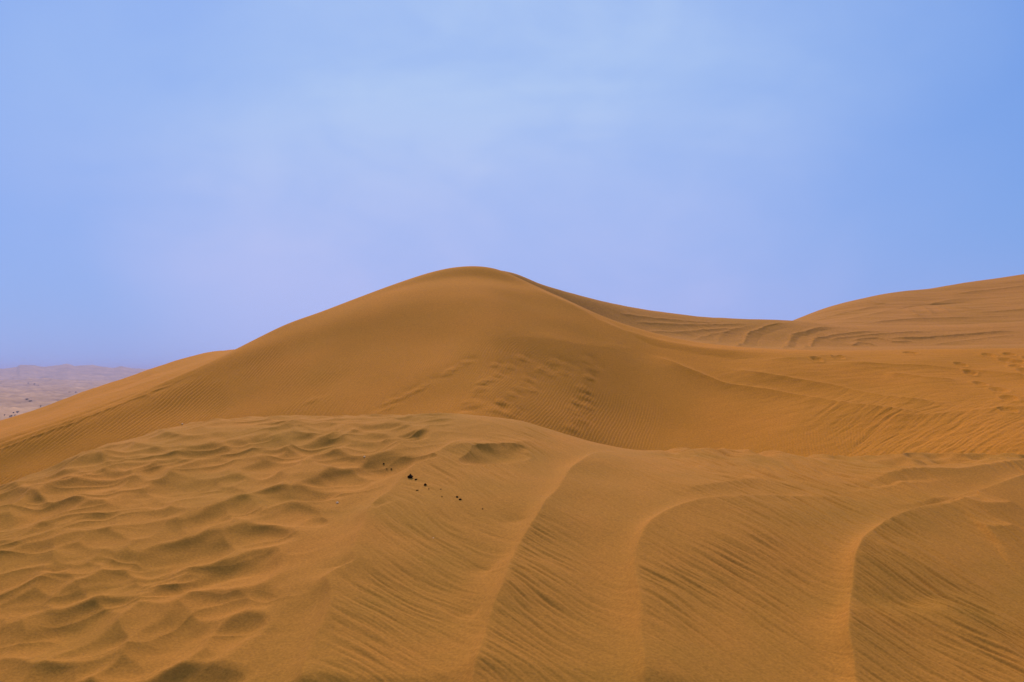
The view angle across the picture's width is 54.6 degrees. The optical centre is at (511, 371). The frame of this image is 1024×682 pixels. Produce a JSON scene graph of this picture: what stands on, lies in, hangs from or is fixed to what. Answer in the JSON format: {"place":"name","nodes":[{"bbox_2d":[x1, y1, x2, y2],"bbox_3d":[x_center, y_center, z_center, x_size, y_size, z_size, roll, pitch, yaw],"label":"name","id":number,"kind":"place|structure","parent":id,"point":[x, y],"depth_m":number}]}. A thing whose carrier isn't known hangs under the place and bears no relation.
{"place":"outdoors","nodes":[
{"label":"outdoors","id":0,"kind":"place"},
{"bbox_2d":[0,364,147,419],"bbox_3d":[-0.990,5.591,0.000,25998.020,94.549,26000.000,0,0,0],"label":"desert plain","id":1,"kind":"structure","parent":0,"point":[55,383],"depth_m":3025.40},
{"bbox_2d":[0,349,234,436],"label":"shoulder dune","id":2,"kind":"structure","parent":0,"point":[90,398],"depth_m":60.02},
{"bbox_2d":[0,413,1023,681],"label":"foreground dune","id":3,"kind":"structure","parent":0,"point":[290,549],"depth_m":7.14},
{"bbox_2d":[0,266,1023,484],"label":"dune","id":4,"kind":"structure","parent":0,"point":[481,341],"depth_m":48.65},
{"bbox_2d":[0,0,1023,368],"label":"sky","id":5,"kind":"structure","parent":0,"point":[180,179]},
{"bbox_2d":[504,271,1023,349],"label":"back dune","id":6,"kind":"structure","parent":0,"point":[776,334],"depth_m":86.82},
{"bbox_2d":[793,274,1023,325],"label":"dune","id":7,"kind":"structure","parent":0,"point":[995,300],"depth_m":135.23}
]}

